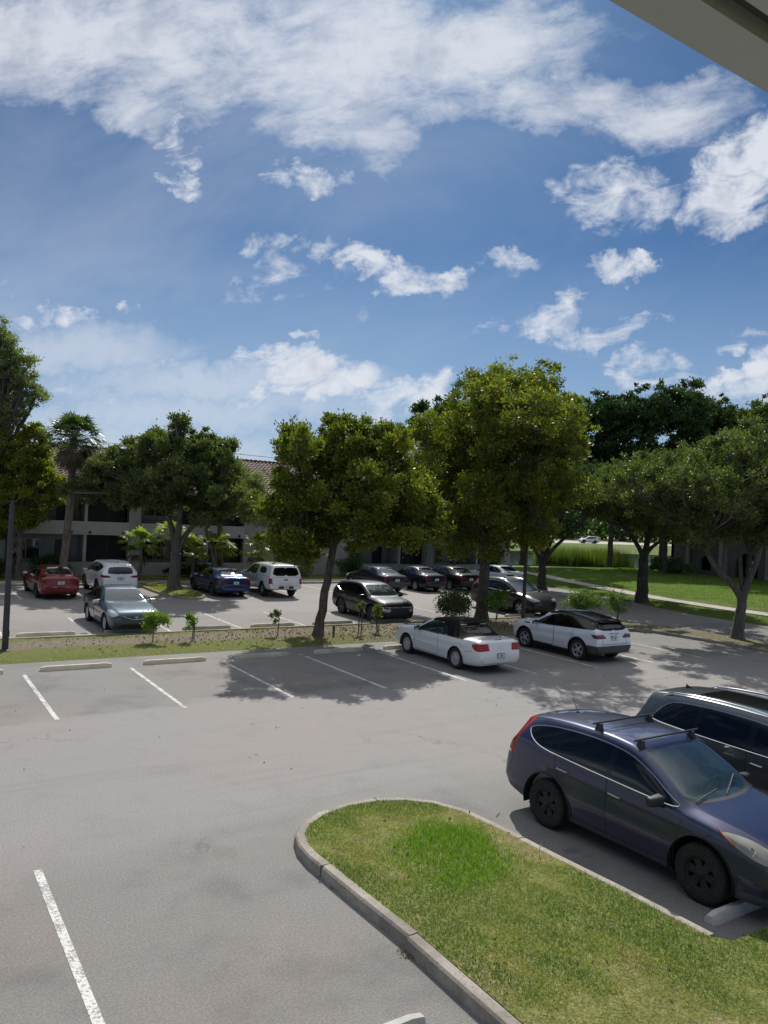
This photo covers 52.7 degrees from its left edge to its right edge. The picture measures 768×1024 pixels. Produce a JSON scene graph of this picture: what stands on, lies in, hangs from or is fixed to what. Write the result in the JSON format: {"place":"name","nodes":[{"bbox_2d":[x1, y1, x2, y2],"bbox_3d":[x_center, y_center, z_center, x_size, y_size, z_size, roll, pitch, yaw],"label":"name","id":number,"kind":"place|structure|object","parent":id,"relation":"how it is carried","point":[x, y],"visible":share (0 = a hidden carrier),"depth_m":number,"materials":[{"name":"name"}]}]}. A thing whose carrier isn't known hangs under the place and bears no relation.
{"place":"outdoors","nodes":[
{"label":"outdoors","id":0,"kind":"place"},
{"bbox_2d":[0,574,345,580],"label":"lawn","id":1,"kind":"structure","parent":0,"point":[141,579],"depth_m":46.53,"materials":[{"name":"green plant"}]},
{"bbox_2d":[0,314,52,456],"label":"shade tree","id":2,"kind":"object","parent":1,"relation":"on","point":[15,379],"visible":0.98,"depth_m":41.52,"materials":[{"name":"green plant"}]},
{"bbox_2d":[0,421,67,579],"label":"shade tree","id":3,"kind":"object","parent":1,"relation":"on","point":[30,467],"visible":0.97,"depth_m":42.08,"materials":[{"name":"green plant"}]},
{"bbox_2d":[25,550,74,570],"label":"hedge","id":4,"kind":"object","parent":1,"relation":"on","point":[51,558],"visible":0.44,"depth_m":44.12,"materials":[{"name":"green plant"}]},
{"bbox_2d":[36,410,111,565],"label":"cabbage palm","id":5,"kind":"object","parent":1,"relation":"on","point":[71,457],"visible":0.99,"depth_m":41.44,"materials":[{"name":"green plant"}]},
{"bbox_2d":[117,526,158,579],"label":"fan palm","id":6,"kind":"object","parent":1,"relation":"on","point":[141,532],"visible":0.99,"depth_m":44.73,"materials":[{"name":"green plant"}]},
{"bbox_2d":[152,520,191,579],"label":"fan palm","id":7,"kind":"object","parent":1,"relation":"on","point":[164,527],"visible":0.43,"depth_m":45.37,"materials":[{"name":"green plant"}]},
{"bbox_2d":[161,562,225,576],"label":"hedge","id":8,"kind":"object","parent":1,"relation":"on","point":[187,571],"visible":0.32,"depth_m":48.44,"materials":[{"name":"green plant"}]},
{"bbox_2d":[181,533,210,579],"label":"fan palm","id":9,"kind":"object","parent":1,"relation":"on","point":[195,539],"visible":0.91,"depth_m":46.28,"materials":[{"name":"green plant"}]},
{"bbox_2d":[194,529,238,566],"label":"fan palm","id":10,"kind":"object","parent":1,"relation":"on","point":[222,538],"visible":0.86,"depth_m":47.27,"materials":[{"name":"green plant"}]},
{"bbox_2d":[217,523,222,566],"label":"cabbage palm","id":11,"kind":"object","parent":1,"relation":"on","point":[219,532],"visible":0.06,"depth_m":48.34,"materials":[{"name":"plant"}]},
{"bbox_2d":[204,458,285,566],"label":"tree","id":12,"kind":"object","parent":1,"relation":"on","point":[254,480],"visible":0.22,"depth_m":46.49,"materials":[{"name":"green plant"}]},
{"bbox_2d":[238,531,272,566],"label":"fan palm","id":13,"kind":"object","parent":1,"relation":"on","point":[257,553],"visible":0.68,"depth_m":48.24,"materials":[{"name":"green plant"}]},
{"bbox_2d":[0,441,512,575],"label":"apartment block","id":14,"kind":"structure","parent":1,"relation":"on","point":[99,527],"depth_m":48.84,"materials":[{"name":"beige"}]},
{"bbox_2d":[12,537,40,558],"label":"window","id":15,"kind":"structure","parent":14,"relation":"in","point":[30,545],"depth_m":46.45,"materials":[{"name":"black glass"}]},
{"bbox_2d":[56,495,66,519],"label":"door","id":16,"kind":"structure","parent":14,"relation":"in","point":[60,510],"depth_m":47.40,"materials":[{"name":"black glass"}]},
{"bbox_2d":[142,505,164,516],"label":"window","id":17,"kind":"structure","parent":14,"relation":"in","point":[151,512],"depth_m":50.36,"materials":[{"name":"black glass"}]},
{"bbox_2d":[142,541,165,559],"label":"window","id":18,"kind":"structure","parent":14,"relation":"in","point":[148,557],"depth_m":50.52,"materials":[{"name":"white paint"}]},
{"bbox_2d":[372,546,381,562],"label":"door","id":19,"kind":"structure","parent":14,"relation":"in","point":[376,554],"depth_m":59.85,"materials":[{"name":"black glass"}]},
{"bbox_2d":[334,553,364,575],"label":"hedge","id":20,"kind":"object","parent":1,"relation":"on","point":[352,563],"visible":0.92,"depth_m":54.41,"materials":[{"name":"green plant"}]},
{"bbox_2d":[0,0,767,518],"label":"sky","id":21,"kind":"structure","parent":0,"point":[242,216],"materials":[{"name":"blue"}]},
{"bbox_2d":[237,528,671,575],"bbox_3d":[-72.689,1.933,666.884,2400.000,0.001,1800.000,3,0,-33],"label":"ground","id":22,"kind":"structure","parent":0,"point":[603,540],"depth_m":177.95,"materials":[{"name":"green plant"}]},
{"bbox_2d":[0,581,339,585],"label":"kerb","id":23,"kind":"structure","parent":22,"relation":"on","point":[306,582],"depth_m":44.77,"materials":[{"name":"concrete"}]},
{"bbox_2d":[0,579,345,583],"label":"walk","id":24,"kind":"structure","parent":22,"relation":"on","point":[138,581],"depth_m":44.80,"materials":[{"name":"concrete"}]},
{"bbox_2d":[0,583,767,1023],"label":"parking lot","id":25,"kind":"structure","parent":22,"relation":"on","point":[148,829],"depth_m":12.80,"materials":[{"name":"grey asphalt"}]},
{"bbox_2d":[16,631,74,636],"bbox_3d":[-11.350,4.095,26.067,1.830,0.126,0.159,3,0,-32],"label":"wheel stop","id":26,"kind":"object","parent":25,"relation":"on","point":[36,634],"visible":0.94,"depth_m":26.00,"materials":[{"name":"concrete"}]},
{"bbox_2d":[23,564,78,597],"bbox_3d":[-15.991,3.215,37.219,2.267,1.455,4.842,3,0,-34],"label":"parked sedan","id":27,"kind":"object","parent":25,"relation":"on","point":[45,579],"visible":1,"depth_m":35.56,"materials":[{"name":"red paint"}]},
{"bbox_2d":[40,662,111,671],"bbox_3d":[-8.412,4.234,21.241,1.830,0.126,0.159,3,0,-32],"label":"wheel stop","id":28,"kind":"object","parent":25,"relation":"on","point":[75,666],"visible":1,"depth_m":21.17,"materials":[{"name":"concrete"}]},
{"bbox_2d":[82,559,136,588],"bbox_3d":[-13.973,3.208,39.443,2.299,1.673,4.683,3,0,-33],"label":"parked suv","id":29,"kind":"object","parent":25,"relation":"on","point":[96,573],"visible":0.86,"depth_m":37.80,"materials":[{"name":"white paint"}]},
{"bbox_2d":[83,585,156,631],"bbox_3d":[-9.916,3.504,29.062,2.269,1.455,4.847,3,0,-33],"label":"parked sedan","id":30,"kind":"object","parent":25,"relation":"on","point":[108,607],"visible":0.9,"depth_m":27.95,"materials":[{"name":"metal"}]},
{"bbox_2d":[104,628,156,633],"bbox_3d":[-8.998,4.214,27.582,1.830,0.124,0.158,3,0,-33],"label":"wheel stop","id":31,"kind":"object","parent":25,"relation":"on","point":[122,631],"visible":0.73,"depth_m":27.42,"materials":[{"name":"concrete"}]},
{"bbox_2d":[137,583,205,599],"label":"curb","id":32,"kind":"structure","parent":25,"relation":"on","point":[171,595],"depth_m":38.62,"materials":[{"name":"concrete"}]},
{"bbox_2d":[141,584,202,599],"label":"oak island","id":33,"kind":"structure","parent":25,"relation":"on","point":[170,591],"depth_m":40.15,"materials":[{"name":"green plant"}]},
{"bbox_2d":[54,409,264,589],"bbox_3d":[-11.568,-0.585,40.951,11.019,9.679,6.674,3,0,-4],"label":"oak tree","id":34,"kind":"object","parent":33,"relation":"on","point":[207,466],"visible":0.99,"depth_m":39.83,"materials":[{"name":"green plant"}]},
{"bbox_2d":[138,582,205,597],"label":"grass","id":35,"kind":"structure","parent":33,"relation":"on","point":[185,594],"depth_m":40.21,"materials":[{"name":"green plant"}]},
{"bbox_2d":[143,657,205,664],"bbox_3d":[-6.111,4.349,22.724,1.830,0.126,0.159,3,0,-33],"label":"wheel stop","id":36,"kind":"object","parent":25,"relation":"on","point":[172,660],"visible":1,"depth_m":22.65,"materials":[{"name":"concrete"}]},
{"bbox_2d":[182,625,230,629],"bbox_3d":[-6.647,4.332,29.098,1.830,0.124,0.158,3,0,-32],"label":"wheel stop","id":37,"kind":"object","parent":25,"relation":"on","point":[212,627],"visible":0.86,"depth_m":29.12,"materials":[{"name":"concrete"}]},
{"bbox_2d":[190,567,249,595],"bbox_3d":[-8.806,3.596,41.375,2.267,1.411,4.842,3,0,-33],"label":"parked sedan","id":38,"kind":"object","parent":25,"relation":"on","point":[214,581],"visible":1,"depth_m":39.83,"materials":[{"name":"blue paint"}]},
{"bbox_2d":[233,652,288,658],"bbox_3d":[-3.810,4.465,24.206,1.830,0.124,0.158,3,0,-32],"label":"wheel stop","id":39,"kind":"object","parent":25,"relation":"on","point":[257,655],"visible":1,"depth_m":24.12,"materials":[{"name":"concrete"}]},
{"bbox_2d":[240,561,300,595],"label":"suv","id":40,"kind":"object","parent":25,"relation":"on","point":[265,578],"visible":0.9,"depth_m":40.49,"materials":[{"name":"white paint"}]},
{"bbox_2d":[0,616,540,639],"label":"edging kerb","id":41,"kind":"structure","parent":25,"relation":"on","point":[64,636],"depth_m":28.74,"materials":[{"name":"concrete"}]},
{"bbox_2d":[250,623,294,626],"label":"wheel stop","id":42,"kind":"object","parent":25,"relation":"on","point":[271,625],"visible":0.91,"depth_m":30.46,"materials":[{"name":"concrete"}]},
{"bbox_2d":[313,647,362,653],"bbox_3d":[-1.509,4.580,25.689,1.830,0.124,0.158,3,0,-33],"label":"wheel stop","id":43,"kind":"object","parent":25,"relation":"on","point":[337,650],"visible":1,"depth_m":25.62,"materials":[{"name":"concrete"}]},
{"bbox_2d":[0,585,702,1023],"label":"stall markings","id":44,"kind":"object","parent":25,"relation":"on","point":[92,1007],"visible":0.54,"depth_m":8.99,"materials":[{"name":"paint"}]},
{"bbox_2d":[332,580,413,620],"bbox_3d":[-0.544,3.919,34.866,2.272,1.564,4.591,3,0,-33],"label":"parked crossover","id":45,"kind":"object","parent":25,"relation":"on","point":[348,595],"visible":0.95,"depth_m":34.31,"materials":[{"name":"black paint"}]},
{"bbox_2d":[343,582,356,609],"bbox_3d":[-1.554,3.772,34.960,0.244,1.153,1.020,3,0,-33],"label":"door","id":46,"kind":"structure","parent":45,"relation":"in","point":[350,587],"depth_m":34.87,"materials":[{"name":"black paint"}]},
{"bbox_2d":[353,585,367,610],"bbox_3d":[-0.968,3.817,34.024,0.227,1.138,1.210,3,0,-33],"label":"door","id":47,"kind":"structure","parent":45,"relation":"in","point":[356,599],"depth_m":34.18,"materials":[{"name":"black paint"}]},
{"bbox_2d":[346,566,407,591],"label":"parked sedan","id":48,"kind":"object","parent":25,"relation":"on","point":[395,580],"visible":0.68,"depth_m":46.02,"materials":[{"name":"black paint"}]},
{"bbox_2d":[0,616,767,664],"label":"median strip","id":49,"kind":"object","parent":25,"relation":"on","point":[30,648],"visible":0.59,"depth_m":25.92,"materials":[{"name":"green plant"}]},
{"bbox_2d":[0,499,17,651],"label":"light pole","id":50,"kind":"object","parent":49,"relation":"on","point":[6,624],"visible":0.93,"depth_m":22.79,"materials":[{"name":"black metal"}]},
{"bbox_2d":[139,607,172,641],"bbox_3d":[-7.484,3.698,25.305,1.074,1.221,0.838,3,0,-33],"label":"sapling","id":51,"kind":"object","parent":49,"relation":"on","point":[154,620],"visible":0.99,"depth_m":25.23,"materials":[{"name":"green plant"}]},
{"bbox_2d":[183,611,198,640],"bbox_3d":[-6.491,3.848,26.024,0.557,1.021,0.424,3,0,20],"label":"sapling","id":52,"kind":"object","parent":49,"relation":"on","point":[191,617],"visible":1,"depth_m":26.01,"materials":[{"name":"green plant"}]},
{"bbox_2d":[267,609,281,635],"bbox_3d":[-3.906,3.944,27.828,0.414,1.087,0.656,3,0,17],"label":"sapling","id":53,"kind":"object","parent":49,"relation":"on","point":[276,613],"visible":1,"depth_m":27.72,"materials":[{"name":"green plant"}]},
{"bbox_2d":[28,616,536,651],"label":"leaf litter","id":54,"kind":"object","parent":49,"relation":"on","point":[172,641],"visible":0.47,"depth_m":28.15,"materials":[{"name":"brown plant"}]},
{"bbox_2d":[248,408,458,636],"bbox_3d":[-1.109,0.479,28.128,7.475,8.462,6.820,3,0,24],"label":"shade tree","id":55,"kind":"object","parent":49,"relation":"on","point":[342,500],"visible":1,"depth_m":27.15,"materials":[{"name":"green plant"}]},
{"bbox_2d":[371,604,382,631],"bbox_3d":[-0.279,4.072,29.713,0.523,1.195,0.534,3,0,6],"label":"sapling","id":56,"kind":"object","parent":49,"relation":"on","point":[376,611],"visible":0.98,"depth_m":29.77,"materials":[{"name":"green plant"}]},
{"bbox_2d":[433,588,472,616],"bbox_3d":[3.019,4.019,33.207,1.776,1.636,1.849,3,0,-33],"label":"bush","id":57,"kind":"object","parent":49,"relation":"on","point":[454,602],"visible":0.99,"depth_m":33.05,"materials":[{"name":"green plant"}]},
{"bbox_2d":[480,587,510,621],"bbox_3d":[4.933,4.099,34.253,1.574,1.668,1.205,3,0,-33],"label":"bush","id":58,"kind":"object","parent":49,"relation":"on","point":[495,601],"visible":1,"depth_m":34.14,"materials":[{"name":"green plant"}]},
{"bbox_2d":[403,354,604,619],"bbox_3d":[5.225,-1.150,35.736,9.207,12.312,15.831,3,0,-1],"label":"shade tree","id":59,"kind":"object","parent":49,"relation":"on","point":[528,413],"visible":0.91,"depth_m":33.14,"materials":[{"name":"green plant"}]},
{"bbox_2d":[520,512,528,618],"bbox_3d":[6.614,2.125,36.131,0.341,5.855,0.340,3,0,-33],"label":"light pole","id":60,"kind":"object","parent":49,"relation":"on","point":[523,608],"visible":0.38,"depth_m":36.06,"materials":[{"name":"brown metal"}]},
{"bbox_2d":[560,587,606,612],"bbox_3d":[9.829,4.397,38.119,2.119,1.571,1.997,3,0,-33],"label":"bush","id":61,"kind":"object","parent":49,"relation":"on","point":[591,601],"visible":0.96,"depth_m":37.86,"materials":[{"name":"green plant"}]},
{"bbox_2d":[600,587,630,618],"bbox_3d":[11.349,4.453,37.913,1.452,1.605,1.529,3,0,22],"label":"bush","id":62,"kind":"object","parent":49,"relation":"on","point":[613,600],"visible":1,"depth_m":37.80,"materials":[{"name":"green plant"}]},
{"bbox_2d":[601,412,767,639],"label":"oak tree","id":63,"kind":"object","parent":49,"relation":"on","point":[726,490],"visible":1,"depth_m":31.92,"materials":[{"name":"green plant"}]},
{"bbox_2d":[16,608,760,1021],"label":"leaf litter","id":64,"kind":"object","parent":25,"relation":"on","point":[506,896],"visible":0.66,"depth_m":8.70,"materials":[{"name":"brown plant"}]},
{"bbox_2d":[384,1013,425,1023],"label":"wheel stop","id":65,"kind":"object","parent":25,"relation":"on","point":[416,1018],"visible":1,"depth_m":7.02,"materials":[{"name":"white concrete"}]},
{"bbox_2d":[397,566,446,590],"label":"parked sedan","id":66,"kind":"object","parent":25,"relation":"on","point":[422,577],"visible":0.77,"depth_m":47.48,"materials":[{"name":"black paint"}]},
{"bbox_2d":[434,566,478,589],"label":"parked sedan","id":67,"kind":"object","parent":25,"relation":"on","point":[458,577],"visible":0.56,"depth_m":48.92,"materials":[{"name":"black paint"}]},
{"bbox_2d":[396,616,518,668],"bbox_3d":[2.273,4.114,25.381,2.210,1.428,4.800,3,0,-32],"label":"parked convertible","id":68,"kind":"object","parent":25,"relation":"on","point":[459,641],"visible":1,"depth_m":24.17,"materials":[{"name":"white paint"}]},
{"bbox_2d":[406,934,521,1023],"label":"island kerb","id":69,"kind":"structure","parent":25,"relation":"on","point":[484,1007],"depth_m":7.60,"materials":[{"name":"concrete"}]},
{"bbox_2d":[469,565,522,579],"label":"parked sedan","id":70,"kind":"object","parent":25,"relation":"on","point":[501,571],"visible":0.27,"depth_m":53.13,"materials":[{"name":"white paint"}]},
{"bbox_2d":[294,797,714,947],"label":"island kerb","id":71,"kind":"structure","parent":25,"relation":"on","point":[388,921],"depth_m":9.64,"materials":[{"name":"concrete"}]},
{"bbox_2d":[470,576,555,613],"bbox_3d":[6.558,4.211,39.562,2.336,1.690,4.729,3,0,-35],"label":"parked suv","id":72,"kind":"object","parent":25,"relation":"on","point":[537,601],"visible":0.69,"depth_m":38.38,"materials":[{"name":"black metal"}]},
{"bbox_2d":[305,799,767,1023],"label":"island lawn","id":73,"kind":"structure","parent":25,"relation":"on","point":[597,1017],"depth_m":8.46,"materials":[{"name":"green plant"}]},
{"bbox_2d":[351,810,537,902],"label":"grass","id":74,"kind":"structure","parent":73,"relation":"on","point":[451,838],"depth_m":10.37,"materials":[{"name":"green plant"}]},
{"bbox_2d":[513,609,630,659],"bbox_3d":[6.656,4.275,27.992,2.288,1.544,4.230,3,0,-33],"label":"parked crossover","id":75,"kind":"object","parent":25,"relation":"on","point":[578,634],"visible":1,"depth_m":26.72,"materials":[{"name":"white paint"}]},
{"bbox_2d":[531,614,556,643],"bbox_3d":[5.762,4.127,27.878,0.259,1.075,1.110,3,0,-33],"label":"door","id":76,"kind":"structure","parent":75,"relation":"in","point":[543,632],"depth_m":27.77,"materials":[{"name":"white paint"}]},
{"bbox_2d":[553,614,576,646],"bbox_3d":[6.318,4.145,27.049,0.273,1.074,0.917,3,0,-33],"label":"door","id":77,"kind":"structure","parent":75,"relation":"in","point":[561,637],"depth_m":27.04,"materials":[{"name":"white paint"}]},
{"bbox_2d":[574,618,594,629],"bbox_3d":[6.836,3.832,26.350,0.220,0.326,0.801,3,0,-33],"label":"side window","id":78,"kind":"structure","parent":75,"relation":"in","point":[580,624],"depth_m":26.39,"materials":[{"name":"black glass"}]},
{"bbox_2d":[599,622,624,630],"bbox_3d":[7.742,3.899,26.367,1.312,0.261,0.163,3,0,-33],"label":"rear window","id":79,"kind":"structure","parent":75,"relation":"in","point":[616,626],"depth_m":26.36,"materials":[{"name":"black glass"}]},
{"bbox_2d":[506,699,767,907],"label":"parked suv","id":80,"kind":"object","parent":25,"relation":"on","point":[689,808],"visible":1,"depth_m":10.88,"materials":[{"name":"blue paint"}]},
{"bbox_2d":[627,628,767,652],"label":"median kerb","id":81,"kind":"structure","parent":25,"relation":"on","point":[702,639],"depth_m":32.35,"materials":[{"name":"concrete"}]},
{"bbox_2d":[636,684,767,794],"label":"parked suv","id":82,"kind":"object","parent":25,"relation":"on","point":[730,724],"visible":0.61,"depth_m":13.08,"materials":[{"name":"black metal"}]},
{"bbox_2d":[704,900,762,925],"bbox_3d":[4.627,4.863,9.700,1.830,0.126,0.159,3,0,-33],"label":"wheel stop","id":83,"kind":"object","parent":25,"relation":"on","point":[726,913],"visible":0.68,"depth_m":9.35,"materials":[{"name":"grey concrete"}]},
{"bbox_2d":[553,507,594,539],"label":"tree","id":84,"kind":"object","parent":22,"relation":"on","point":[572,518],"visible":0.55,"depth_m":210.14,"materials":[{"name":"green plant"}]},
{"bbox_2d":[510,509,671,543],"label":"woodland","id":85,"kind":"object","parent":22,"relation":"on","point":[604,535],"visible":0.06,"depth_m":218.91,"materials":[{"name":"green plant"}]},
{"bbox_2d":[553,540,671,545],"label":"highway","id":86,"kind":"structure","parent":22,"relation":"on","point":[623,543],"depth_m":190.64,"materials":[{"name":"grey asphalt"}]},
{"bbox_2d":[522,572,767,615],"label":"footpath","id":87,"kind":"structure","parent":22,"relation":"on","point":[649,596],"depth_m":49.92,"materials":[{"name":"concrete"}]},
{"bbox_2d":[527,574,767,625],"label":"verge","id":88,"kind":"structure","parent":22,"relation":"on","point":[684,608],"depth_m":45.16,"materials":[{"name":"green plant"}]},
{"bbox_2d":[501,455,608,589],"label":"oak tree","id":89,"kind":"object","parent":88,"relation":"on","point":[542,557],"visible":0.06,"depth_m":52.72,"materials":[{"name":"green plant"}]},
{"bbox_2d":[548,449,703,602],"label":"oak tree","id":90,"kind":"object","parent":88,"relation":"on","point":[613,508],"visible":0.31,"depth_m":46.23,"materials":[{"name":"green plant"}]},
{"bbox_2d":[509,541,670,555],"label":"lawn","id":91,"kind":"structure","parent":0,"point":[655,551],"depth_m":154.46,"materials":[{"name":"green plant"}]},
{"bbox_2d":[510,551,670,567],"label":"pond","id":92,"kind":"structure","parent":0,"point":[514,557],"depth_m":93.94,"materials":[{"name":"grey liquid"}]},
{"bbox_2d":[529,544,636,567],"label":"reeds","id":93,"kind":"object","parent":92,"relation":"on","point":[573,556],"visible":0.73,"depth_m":84.14,"materials":[{"name":"green plant"}]},
{"bbox_2d":[513,567,767,612],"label":"lawn","id":94,"kind":"structure","parent":0,"point":[727,604],"depth_m":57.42,"materials":[{"name":"green plant"}]},
{"bbox_2d":[405,381,592,465],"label":"background tree","id":95,"kind":"object","parent":94,"relation":"on","point":[421,406],"visible":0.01,"depth_m":71.40,"materials":[{"name":"green plant"}]},
{"bbox_2d":[568,387,663,567],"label":"background tree","id":96,"kind":"object","parent":94,"relation":"on","point":[611,417],"visible":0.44,"depth_m":76.59,"materials":[{"name":"green plant"}]},
{"bbox_2d":[633,508,677,573],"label":"background tree","id":97,"kind":"object","parent":94,"relation":"on","point":[664,558],"visible":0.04,"depth_m":68.97,"materials":[{"name":"brown plant"}]},
{"bbox_2d":[620,375,720,560],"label":"background tree","id":98,"kind":"object","parent":94,"relation":"on","point":[668,407],"visible":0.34,"depth_m":76.47,"materials":[{"name":"green plant"}]},
{"bbox_2d":[648,555,694,573],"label":"hedge","id":99,"kind":"object","parent":94,"relation":"on","point":[674,565],"visible":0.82,"depth_m":70.06,"materials":[{"name":"green plant"}]},
{"bbox_2d":[665,388,748,451],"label":"background tree","id":100,"kind":"object","parent":94,"relation":"on","point":[722,418],"visible":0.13,"depth_m":81.22,"materials":[{"name":"green plant"}]},
{"bbox_2d":[671,536,767,580],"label":"garden building","id":101,"kind":"structure","parent":94,"relation":"on","point":[696,557],"depth_m":69.49,"materials":[{"name":"paint"}]},
{"bbox_2d":[722,542,728,580],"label":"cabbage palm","id":102,"kind":"object","parent":94,"relation":"on","point":[726,558],"visible":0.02,"depth_m":62.84,"materials":[{"name":"plant"}]},
{"bbox_2d":[712,520,758,577],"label":"background tree","id":103,"kind":"object","parent":94,"relation":"on","point":[750,545],"visible":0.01,"depth_m":61.83,"materials":[{"name":"plant"}]},
{"bbox_2d":[725,393,767,445],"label":"background tree","id":104,"kind":"object","parent":94,"relation":"on","point":[761,408],"visible":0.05,"depth_m":81.67,"materials":[{"name":"green plant"}]},
{"bbox_2d":[609,0,767,92],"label":"walkway roof","id":105,"kind":"structure","parent":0,"point":[731,35],"depth_m":1.59,"materials":[{"name":"paint"}]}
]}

